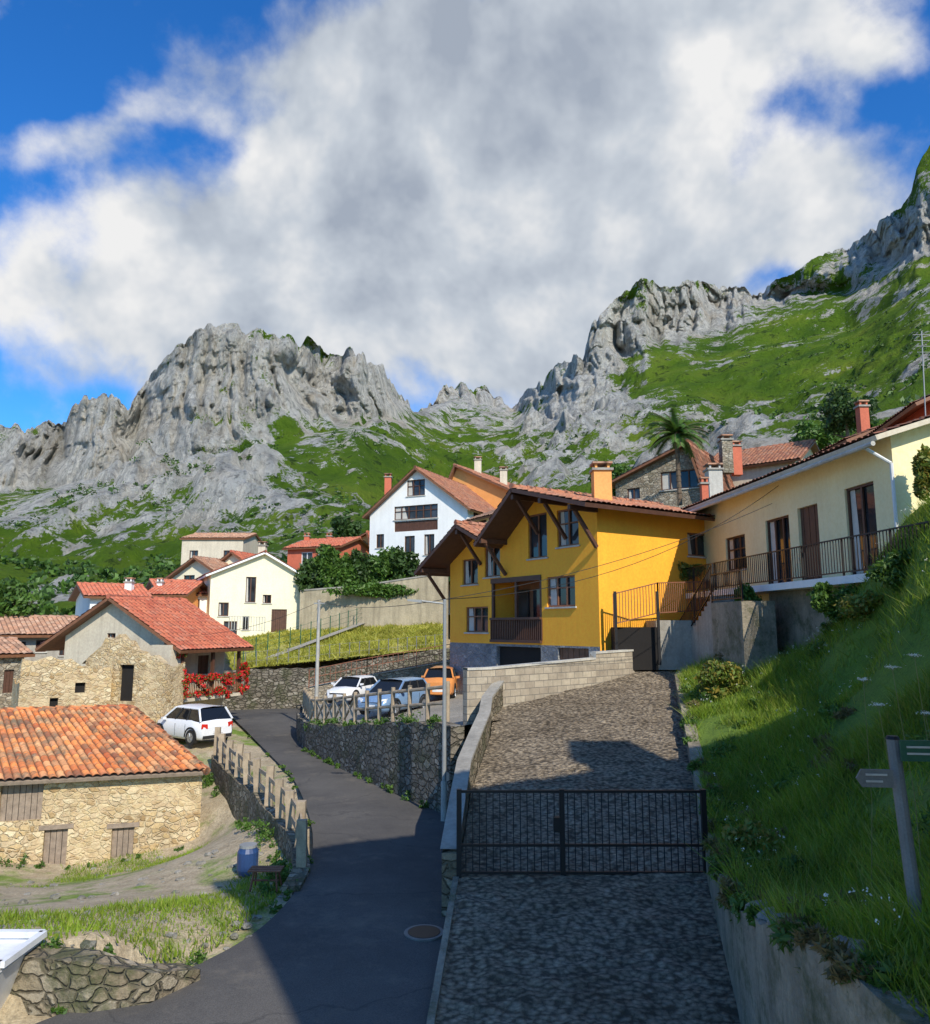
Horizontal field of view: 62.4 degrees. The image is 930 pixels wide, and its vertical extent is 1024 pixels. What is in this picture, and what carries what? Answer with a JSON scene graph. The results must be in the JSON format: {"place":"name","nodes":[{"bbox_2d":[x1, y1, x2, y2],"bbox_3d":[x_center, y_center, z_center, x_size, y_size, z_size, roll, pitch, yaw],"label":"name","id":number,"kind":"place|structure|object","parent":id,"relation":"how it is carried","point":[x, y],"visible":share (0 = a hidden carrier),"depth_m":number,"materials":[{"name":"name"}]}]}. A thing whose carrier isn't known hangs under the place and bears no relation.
{"place":"outdoors","nodes":[
{"label":"outdoors","id":0,"kind":"place"},
{"bbox_2d":[0,614,78,634],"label":"roof tiles","id":1,"kind":"object","parent":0,"point":[36,624],"visible":0.88,"depth_m":47.63,"materials":[{"name":"tile"}]},
{"bbox_2d":[0,615,449,1023],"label":"ground","id":2,"kind":"structure","parent":0,"point":[222,835],"depth_m":18.42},
{"bbox_2d":[0,636,34,707],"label":"shed","id":3,"kind":"structure","parent":2,"relation":"on","point":[14,651],"depth_m":40.79,"materials":[{"name":"stone"}]},
{"bbox_2d":[0,576,44,617],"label":"broadleaf tree","id":4,"kind":"object","parent":2,"relation":"on","point":[13,594],"visible":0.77,"depth_m":49.09,"materials":[{"name":"green plant"}]},
{"bbox_2d":[0,929,46,1009],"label":"white skip","id":5,"kind":"object","parent":2,"relation":"on","point":[17,946],"visible":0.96,"depth_m":10.25,"materials":[{"name":"paint"}]},
{"bbox_2d":[11,656,112,707],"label":"stone outbuilding","id":6,"kind":"structure","parent":2,"relation":"on","point":[49,681],"depth_m":33.18,"materials":[{"name":"stone"}]},
{"bbox_2d":[75,593,101,615],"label":"walls","id":7,"kind":"structure","parent":2,"relation":"on","point":[83,605],"depth_m":55.99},
{"bbox_2d":[68,585,105,601],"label":"roof structure","id":8,"kind":"object","parent":7,"relation":"on","point":[76,592],"visible":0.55,"depth_m":57.07,"materials":[{"name":"brown wood"}]},
{"bbox_2d":[73,582,151,595],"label":"roof tiles","id":9,"kind":"object","parent":8,"relation":"on","point":[94,588],"visible":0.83,"depth_m":56.04,"materials":[{"name":"tile"}]},
{"bbox_2d":[0,704,210,865],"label":"stone barn","id":10,"kind":"structure","parent":2,"relation":"on","point":[82,784],"depth_m":24.35,"materials":[{"name":"beige stone"}]},
{"bbox_2d":[0,784,139,863],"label":"doors","id":11,"kind":"structure","parent":10,"relation":"in","point":[18,802],"depth_m":23.61,"materials":[{"name":"grey wood"}]},
{"bbox_2d":[10,944,200,1016],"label":"stone wall","id":12,"kind":"structure","parent":2,"relation":"on","point":[76,980],"depth_m":10.21,"materials":[{"name":"stone"}]},
{"bbox_2d":[82,634,184,737],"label":"walls","id":13,"kind":"structure","parent":2,"relation":"on","point":[157,693],"depth_m":34.72,"materials":[{"name":"stone"}]},
{"bbox_2d":[120,665,133,700],"bbox_3d":[-15.287,7.757,34.895,0.734,1.621,0.181,0,-9,0],"label":"door","id":14,"kind":"structure","parent":13,"relation":"attached to","point":[127,682],"depth_m":34.91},
{"bbox_2d":[0,849,282,950],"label":"yard stones","id":15,"kind":"object","parent":2,"relation":"on","point":[87,944],"visible":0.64,"depth_m":15.30,"materials":[{"name":"stone"}]},
{"bbox_2d":[64,604,224,705],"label":"walls","id":16,"kind":"structure","parent":2,"relation":"on","point":[84,641],"depth_m":38.20,"materials":[{"name":"paint"}]},
{"bbox_2d":[35,598,253,653],"bbox_3d":[-16.449,5.844,39.823,9.500,2.681,5.333,-4,-9,22],"label":"roof structure","id":17,"kind":"object","parent":16,"relation":"on","point":[56,642],"visible":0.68,"depth_m":38.18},
{"bbox_2d":[36,594,254,649],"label":"roof tiles","id":18,"kind":"object","parent":16,"relation":"on","point":[176,622],"visible":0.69,"depth_m":38.62,"materials":[{"name":"tile"}]},
{"bbox_2d":[151,643,240,701],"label":"balcony floor","id":19,"kind":"structure","parent":16,"relation":"attached to","point":[167,653],"depth_m":36.02,"materials":[{"name":"white wood"}]},
{"bbox_2d":[176,652,250,699],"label":"geranium flowers","id":20,"kind":"object","parent":19,"relation":"on","point":[244,673],"visible":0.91,"depth_m":37.77,"materials":[{"name":"red plant"}]},
{"bbox_2d":[0,820,295,962],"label":"yard grass","id":21,"kind":"structure","parent":2,"relation":"on","point":[168,903],"depth_m":13.09,"materials":[{"name":"plant"}]},
{"bbox_2d":[151,587,206,612],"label":"walls","id":22,"kind":"structure","parent":2,"relation":"on","point":[203,604],"depth_m":61.20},
{"bbox_2d":[151,583,206,596],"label":"roof structure","id":23,"kind":"object","parent":22,"relation":"on","point":[202,586],"visible":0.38,"depth_m":57.38,"materials":[{"name":"brown wood"}]},
{"bbox_2d":[148,580,205,594],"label":"roof tiles","id":24,"kind":"object","parent":23,"relation":"on","point":[177,587],"visible":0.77,"depth_m":59.05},
{"bbox_2d":[157,704,232,745],"bbox_3d":[-12.026,9.274,33.831,3.833,1.570,2.060,-6,-11,37],"label":"white suv","id":25,"kind":"object","parent":2,"relation":"on","point":[191,724],"visible":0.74,"depth_m":32.89,"materials":[{"name":"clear metal"}]},
{"bbox_2d":[181,536,258,564],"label":"walls","id":26,"kind":"structure","parent":2,"relation":"on","point":[211,548],"depth_m":76.35,"materials":[{"name":"paint"}]},
{"bbox_2d":[0,711,441,1014],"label":"wall weeds","id":27,"kind":"object","parent":2,"relation":"on","point":[274,861],"depth_m":21.09,"materials":[{"name":"green plant"}]},
{"bbox_2d":[237,842,258,876],"bbox_3d":[-5.035,8.049,17.803,0.480,0.660,0.480,0,-9,0],"label":"plastic barrel","id":28,"kind":"object","parent":2,"relation":"on","point":[247,855],"visible":0.87,"depth_m":17.63,"materials":[{"name":"blue plastic"}]},
{"bbox_2d":[202,554,299,637],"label":"walls","id":29,"kind":"structure","parent":2,"relation":"on","point":[275,580],"depth_m":61.19,"materials":[{"name":"paint"}]},
{"bbox_2d":[217,577,286,633],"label":"windows and doors","id":30,"kind":"structure","parent":29,"relation":"attached to","point":[279,623],"depth_m":61.23,"materials":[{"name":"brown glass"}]},
{"bbox_2d":[211,755,309,895],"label":"roadside wall","id":31,"kind":"structure","parent":2,"relation":"on","point":[246,800],"depth_m":22.10,"materials":[{"name":"stone"}]},
{"bbox_2d":[213,727,307,867],"bbox_3d":[-6.268,7.874,22.802,0.666,1.200,15.224,4,-9,-24],"label":"roadside fence","id":32,"kind":"object","parent":31,"relation":"on","point":[289,808],"visible":0.92,"depth_m":21.39,"materials":[{"name":"wood"}]},
{"bbox_2d":[287,540,368,568],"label":"walls","id":33,"kind":"structure","parent":2,"relation":"on","point":[294,558],"depth_m":73.88,"materials":[{"name":"red paint"}]},
{"bbox_2d":[282,538,368,549],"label":"roof structure","id":34,"kind":"object","parent":33,"relation":"on","point":[363,542],"visible":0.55,"depth_m":73.66,"materials":[{"name":"brown wood"}]},
{"bbox_2d":[284,536,367,547],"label":"roof tiles","id":35,"kind":"object","parent":34,"relation":"on","point":[334,541],"visible":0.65,"depth_m":74.90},
{"bbox_2d":[222,648,449,709],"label":"field wall","id":36,"kind":"structure","parent":2,"relation":"on","point":[280,688],"depth_m":46.49,"materials":[{"name":"grey stone"}]},
{"bbox_2d":[299,576,447,643],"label":"terrace wall","id":37,"kind":"structure","parent":2,"relation":"on","point":[381,613],"depth_m":60.09,"materials":[{"name":"concrete"}]},
{"bbox_2d":[322,580,418,599],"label":"ivy","id":38,"kind":"object","parent":37,"relation":"attached to","point":[373,589],"visible":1,"depth_m":59.79,"materials":[{"name":"green plant"}]},
{"bbox_2d":[309,660,449,704],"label":"terrace edge wall","id":39,"kind":"structure","parent":2,"relation":"on","point":[419,671],"depth_m":44.88,"materials":[{"name":"stone"}]},
{"bbox_2d":[296,713,463,812],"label":"stone wall","id":40,"kind":"structure","parent":2,"relation":"on","point":[401,757],"depth_m":23.37,"materials":[{"name":"stone"}]},
{"bbox_2d":[302,681,449,723],"bbox_3d":[-4.438,7.138,28.825,0.992,2.527,16.637,4,-9,-25],"label":"wooden fence","id":41,"kind":"object","parent":40,"relation":"on","point":[309,711],"visible":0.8,"depth_m":26.27,"materials":[{"name":"grey wood"}]},
{"bbox_2d":[369,471,473,614],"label":"walls","id":42,"kind":"structure","parent":2,"relation":"on","point":[450,511],"depth_m":64.77,"materials":[{"name":"paint"}]},
{"bbox_2d":[362,468,482,519],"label":"roof structure","id":43,"kind":"object","parent":42,"relation":"on","point":[389,493],"visible":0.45,"depth_m":65.31,"materials":[{"name":"brown wood"}]},
{"bbox_2d":[362,465,495,516],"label":"roof tiles","id":44,"kind":"object","parent":43,"relation":"on","point":[467,496],"visible":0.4,"depth_m":66.69,"materials":[{"name":"tile"}]},
{"bbox_2d":[375,479,480,555],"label":"windows and doors","id":45,"kind":"structure","parent":42,"relation":"attached to","point":[415,488],"depth_m":64.87,"materials":[{"name":"brown glass"}]},
{"bbox_2d":[407,599,446,821],"bbox_3d":[-1.012,5.258,20.390,1.100,5.850,0.168,1,-9,-7],"label":"street lamp","id":46,"kind":"object","parent":2,"relation":"on","point":[443,798],"visible":0.84,"depth_m":20.36,"materials":[{"name":"metal"}]},
{"bbox_2d":[440,681,503,916],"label":"parapet wall","id":47,"kind":"structure","parent":2,"relation":"on","point":[470,756],"depth_m":17.12,"materials":[{"name":"concrete"}]},
{"bbox_2d":[456,789,707,877],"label":"metal gate","id":48,"kind":"structure","parent":47,"relation":"attached to","point":[559,824],"depth_m":13.57,"materials":[{"name":"black metal"}]},
{"bbox_2d":[452,468,507,507],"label":"walls","id":49,"kind":"structure","parent":2,"relation":"on","point":[493,495],"depth_m":72.79,"materials":[{"name":"paint"}]},
{"bbox_2d":[462,649,640,742],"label":"block wall","id":50,"kind":"structure","parent":2,"relation":"on","point":[523,682],"depth_m":25.57,"materials":[{"name":"concrete"}]},
{"bbox_2d":[435,670,740,1023],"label":"ramp","id":51,"kind":"structure","parent":2,"relation":"on","point":[640,948],"depth_m":13.05,"materials":[{"name":"stone"}]},
{"bbox_2d":[611,581,709,669],"bbox_3d":[7.770,4.385,30.057,4.322,3.444,2.250,0,-9,0],"label":"metal entrance gate","id":52,"kind":"object","parent":51,"relation":"on","point":[657,644],"visible":0.81,"depth_m":29.21,"materials":[{"name":"black metal"}]},
{"bbox_2d":[615,449,699,507],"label":"walls","id":53,"kind":"structure","parent":2,"relation":"on","point":[647,481],"depth_m":49.26,"materials":[{"name":"stone"}]},
{"bbox_2d":[627,469,699,499],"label":"windows and doors","id":54,"kind":"structure","parent":53,"relation":"attached to","point":[689,479],"depth_m":48.88,"materials":[{"name":"white glass"}]},
{"bbox_2d":[612,440,734,490],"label":"roof tiles","id":55,"kind":"object","parent":53,"relation":"on","point":[702,458],"visible":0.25,"depth_m":49.98,"materials":[{"name":"tile"}]},
{"bbox_2d":[717,434,733,474],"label":"chimney","id":56,"kind":"object","parent":55,"relation":"on","point":[725,443],"visible":0.98,"depth_m":50.84,"materials":[{"name":"stone"}]},
{"bbox_2d":[643,408,711,505],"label":"palm tree","id":57,"kind":"object","parent":2,"relation":"on","point":[677,432],"visible":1,"depth_m":44.86,"materials":[{"name":"green plant"}]},
{"bbox_2d":[714,439,819,485],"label":"cottage","id":58,"kind":"structure","parent":2,"relation":"on","point":[757,462],"depth_m":55.08,"materials":[{"name":"tile"}]},
{"bbox_2d":[675,664,929,1023],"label":"retaining wall","id":59,"kind":"structure","parent":2,"relation":"on","point":[770,984],"depth_m":7.50,"materials":[{"name":"concrete"}]},
{"bbox_2d":[35,708,444,1023],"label":"asphalt road","id":60,"kind":"structure","parent":0,"point":[329,942],"depth_m":12.73,"materials":[{"name":"asphalt"}]},
{"bbox_2d":[404,924,442,941],"bbox_3d":[-0.675,6.931,12.655,0.660,0.036,0.660,0,-9,0],"label":"manhole cover","id":61,"kind":"object","parent":60,"relation":"on","point":[424,932],"visible":0.96,"depth_m":12.61,"materials":[{"name":"black metal"}]},
{"bbox_2d":[426,876,458,1023],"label":"ramp kerb","id":62,"kind":"structure","parent":60,"relation":"on","point":[433,1006],"depth_m":11.02,"materials":[{"name":"concrete"}]},
{"bbox_2d":[225,615,448,669],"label":"meadow grass","id":63,"kind":"structure","parent":0,"point":[390,631],"depth_m":53.66,"materials":[{"name":"plant"}]},
{"bbox_2d":[301,694,470,725],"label":"parking terrace","id":64,"kind":"structure","parent":0,"point":[456,709],"depth_m":33.37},
{"bbox_2d":[326,675,376,702],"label":"parked car","id":65,"kind":"object","parent":64,"relation":"on","point":[350,685],"visible":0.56,"depth_m":41.42,"materials":[{"name":"white metal"}]},
{"bbox_2d":[308,644,449,687],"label":"terrace railing","id":66,"kind":"object","parent":64,"relation":"on","point":[382,663],"visible":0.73,"depth_m":44.72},
{"bbox_2d":[357,677,426,715],"bbox_3d":[-3.096,8.058,33.683,2.010,1.468,3.732,-5,-10,28],"label":"blue car","id":67,"kind":"object","parent":64,"relation":"on","point":[399,683],"visible":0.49,"depth_m":33.22,"materials":[{"name":"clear metal"}]},
{"bbox_2d":[421,665,459,698],"bbox_3d":[-1.169,8.334,37.685,1.887,1.466,3.610,0,-9,0],"label":"orange van","id":68,"kind":"object","parent":64,"relation":"on","point":[432,676],"visible":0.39,"depth_m":36.33,"materials":[{"name":"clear metal"}]},
{"bbox_2d":[450,502,707,694],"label":"walls","id":69,"kind":"structure","parent":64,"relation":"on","point":[587,623],"depth_m":31.96,"materials":[{"name":"yellow paint"}]},
{"bbox_2d":[414,488,714,598],"bbox_3d":[4.822,1.837,36.414,9.300,4.550,12.900,6,-10,-33],"label":"roof structure","id":70,"kind":"object","parent":69,"relation":"on","point":[512,509],"visible":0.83,"depth_m":33.98,"materials":[{"name":"brown wood"}]},
{"bbox_2d":[417,483,714,567],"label":"roof tiles","id":71,"kind":"object","parent":70,"relation":"on","point":[475,528],"visible":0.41,"depth_m":33.38,"materials":[{"name":"tile"}]},
{"bbox_2d":[589,461,613,499],"bbox_3d":[5.870,-0.719,32.971,0.910,2.804,0.910,0,-9,0],"label":"chimney","id":72,"kind":"object","parent":70,"relation":"on","point":[600,472],"visible":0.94,"depth_m":32.69,"materials":[{"name":"paint"}]},
{"bbox_2d":[460,509,706,664],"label":"windows and doors","id":73,"kind":"structure","parent":69,"relation":"attached to","point":[527,624],"depth_m":33.77,"materials":[{"name":"brown glass"}]},
{"bbox_2d":[0,145,929,614],"bbox_3d":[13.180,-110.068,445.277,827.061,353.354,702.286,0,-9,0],"label":"mountain","id":74,"kind":"structure","parent":0,"point":[206,393],"depth_m":407.50,"materials":[{"name":"stone"}]},
{"bbox_2d":[0,289,929,614],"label":"hillside shrubs","id":75,"kind":"object","parent":74,"relation":"on","point":[80,573],"visible":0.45,"depth_m":170.78,"materials":[{"name":"green plant"}]},
{"bbox_2d":[0,0,929,432],"label":"sky","id":76,"kind":"structure","parent":0,"point":[440,192],"materials":[{"name":"white"}]},
{"bbox_2d":[668,491,929,1020],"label":"grass bank","id":77,"kind":"structure","parent":0,"point":[875,689],"depth_m":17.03,"materials":[{"name":"plant"}]},
{"bbox_2d":[691,596,733,664],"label":"outside stairs","id":78,"kind":"structure","parent":77,"relation":"on","point":[702,637],"depth_m":28.16,"materials":[{"name":"concrete"}]},
{"bbox_2d":[680,563,713,625],"bbox_3d":[8.692,3.707,29.163,0.055,3.220,3.655,1,-9,-6],"label":"stair railing","id":79,"kind":"object","parent":78,"relation":"on","point":[693,611],"visible":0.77,"depth_m":28.68,"materials":[{"name":"black metal"}]},
{"bbox_2d":[693,659,748,699],"bbox_3d":[7.705,5.047,23.154,1.775,1.247,1.424,0,-9,0],"label":"wild shrub","id":80,"kind":"object","parent":77,"relation":"on","point":[719,676],"visible":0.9,"depth_m":22.85,"materials":[{"name":"green plant"}]},
{"bbox_2d":[711,601,777,670],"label":"stair block","id":81,"kind":"structure","parent":77,"relation":"on","point":[744,632],"depth_m":25.06,"materials":[{"name":"concrete"}]},
{"bbox_2d":[710,570,743,602],"bbox_3d":[8.931,2.567,26.283,0.055,1.020,2.405,1,-9,-6],"label":"landing railing","id":82,"kind":"object","parent":81,"relation":"on","point":[728,598],"visible":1,"depth_m":26.20,"materials":[{"name":"black metal"}]},
{"bbox_2d":[721,817,789,856],"bbox_3d":[4.672,5.407,12.523,0.872,0.779,1.512,1,-9,-9],"label":"wild shrub","id":83,"kind":"object","parent":77,"relation":"on","point":[743,834],"visible":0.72,"depth_m":12.45,"materials":[{"name":"green plant"}]},
{"bbox_2d":[685,647,880,987],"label":"dry weeds","id":84,"kind":"object","parent":77,"relation":"on","point":[837,951],"visible":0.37,"depth_m":7.61,"materials":[{"name":"green plant"}]},
{"bbox_2d":[679,621,929,993],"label":"bank weeds","id":85,"kind":"object","parent":77,"relation":"on","point":[740,902],"visible":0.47,"depth_m":11.09,"materials":[{"name":"green plant"}]},
{"bbox_2d":[696,424,929,600],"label":"walls","id":86,"kind":"structure","parent":77,"relation":"on","point":[824,487],"depth_m":24.64,"materials":[{"name":"paint"}]},
{"bbox_2d":[686,573,869,652],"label":"balcony slab","id":87,"kind":"structure","parent":86,"relation":"attached to","point":[797,616],"depth_m":24.95,"materials":[{"name":"concrete"}]},
{"bbox_2d":[727,481,878,583],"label":"windows and doors","id":88,"kind":"structure","parent":86,"relation":"attached to","point":[861,509],"depth_m":25.42,"materials":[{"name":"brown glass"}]},
{"bbox_2d":[684,418,929,510],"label":"roof structure","id":89,"kind":"object","parent":86,"relation":"on","point":[886,434],"visible":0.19,"depth_m":22.89,"materials":[{"name":"paint"}]},
{"bbox_2d":[690,441,898,532],"bbox_3d":[10.650,0.924,28.072,0.920,3.500,15.179,1,-9,-6],"label":"gutter","id":90,"kind":"object","parent":89,"relation":"attached to","point":[866,446],"visible":0.71,"depth_m":22.58,"materials":[{"name":"metal"}]},
{"bbox_2d":[681,415,929,508],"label":"roof tiles","id":91,"kind":"object","parent":89,"relation":"on","point":[842,445],"visible":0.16,"depth_m":24.07,"materials":[{"name":"tile"}]},
{"bbox_2d":[703,463,723,496],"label":"chimney","id":92,"kind":"object","parent":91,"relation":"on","point":[715,479],"visible":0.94,"depth_m":42.38,"materials":[{"name":"paint"}]},
{"bbox_2d":[806,581,859,622],"bbox_3d":[10.288,2.466,21.166,1.705,1.178,0.906,0,-9,0],"label":"bush","id":93,"kind":"object","parent":77,"relation":"on","point":[823,598],"visible":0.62,"depth_m":21.08,"materials":[{"name":"green plant"}]},
{"bbox_2d":[832,589,883,621],"bbox_3d":[10.441,2.445,19.878,1.779,0.984,1.758,0,-9,0],"label":"wild shrub","id":94,"kind":"object","parent":77,"relation":"on","point":[851,606],"visible":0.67,"depth_m":19.53,"materials":[{"name":"green plant"}]},
{"bbox_2d":[865,548,914,592],"bbox_3d":[10.854,1.419,18.611,2.071,1.139,1.520,-7,-11,39],"label":"wild shrub","id":95,"kind":"object","parent":77,"relation":"on","point":[884,572],"visible":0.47,"depth_m":18.65,"materials":[{"name":"green plant"}]},
{"bbox_2d":[855,735,929,929],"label":"direction signpost","id":96,"kind":"object","parent":77,"relation":"on","point":[899,752],"visible":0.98,"depth_m":7.15,"materials":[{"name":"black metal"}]},
{"bbox_2d":[910,443,929,500],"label":"balcony vine","id":97,"kind":"object","parent":77,"relation":"on","point":[920,469],"visible":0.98,"depth_m":20.45,"materials":[{"name":"green plant"}]},
{"bbox_2d":[686,521,929,592],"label":"balcony railing","id":98,"kind":"object","parent":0,"point":[802,563],"visible":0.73,"depth_m":23.34,"materials":[{"name":"metal"}]},
{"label":"hillside","id":99,"kind":"structure","parent":0,"visible":0},
{"bbox_2d":[294,554,329,592],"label":"hedge","id":100,"kind":"object","parent":99,"relation":"on","point":[307,570],"visible":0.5,"depth_m":62.18,"materials":[{"name":"green plant"}]},
{"bbox_2d":[313,543,344,587],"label":"hedge","id":101,"kind":"object","parent":99,"relation":"on","point":[326,559],"visible":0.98,"depth_m":61.74,"materials":[{"name":"green plant"}]},
{"bbox_2d":[330,515,362,537],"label":"broadleaf tree","id":102,"kind":"object","parent":99,"relation":"on","point":[343,526],"visible":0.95,"depth_m":89.73,"materials":[{"name":"green plant"}]},
{"bbox_2d":[332,552,362,586],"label":"hedge","id":103,"kind":"object","parent":99,"relation":"on","point":[346,561],"visible":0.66,"depth_m":61.65,"materials":[{"name":"green plant"}]},
{"bbox_2d":[350,548,373,582],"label":"hedge","id":104,"kind":"object","parent":99,"relation":"on","point":[356,555],"visible":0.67,"depth_m":62.09,"materials":[{"name":"green plant"}]},
{"bbox_2d":[389,545,419,579],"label":"hedge","id":105,"kind":"object","parent":99,"relation":"on","point":[409,565],"visible":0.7,"depth_m":61.95,"materials":[{"name":"green plant"}]},
{"bbox_2d":[788,419,851,449],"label":"broadleaf tree","id":106,"kind":"object","parent":99,"relation":"on","point":[817,432],"visible":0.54,"depth_m":60.67,"materials":[{"name":"green plant"}]},
{"bbox_2d":[817,385,878,444],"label":"broadleaf tree","id":107,"kind":"object","parent":99,"relation":"on","point":[839,416],"visible":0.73,"depth_m":53.17,"materials":[{"name":"green plant"}]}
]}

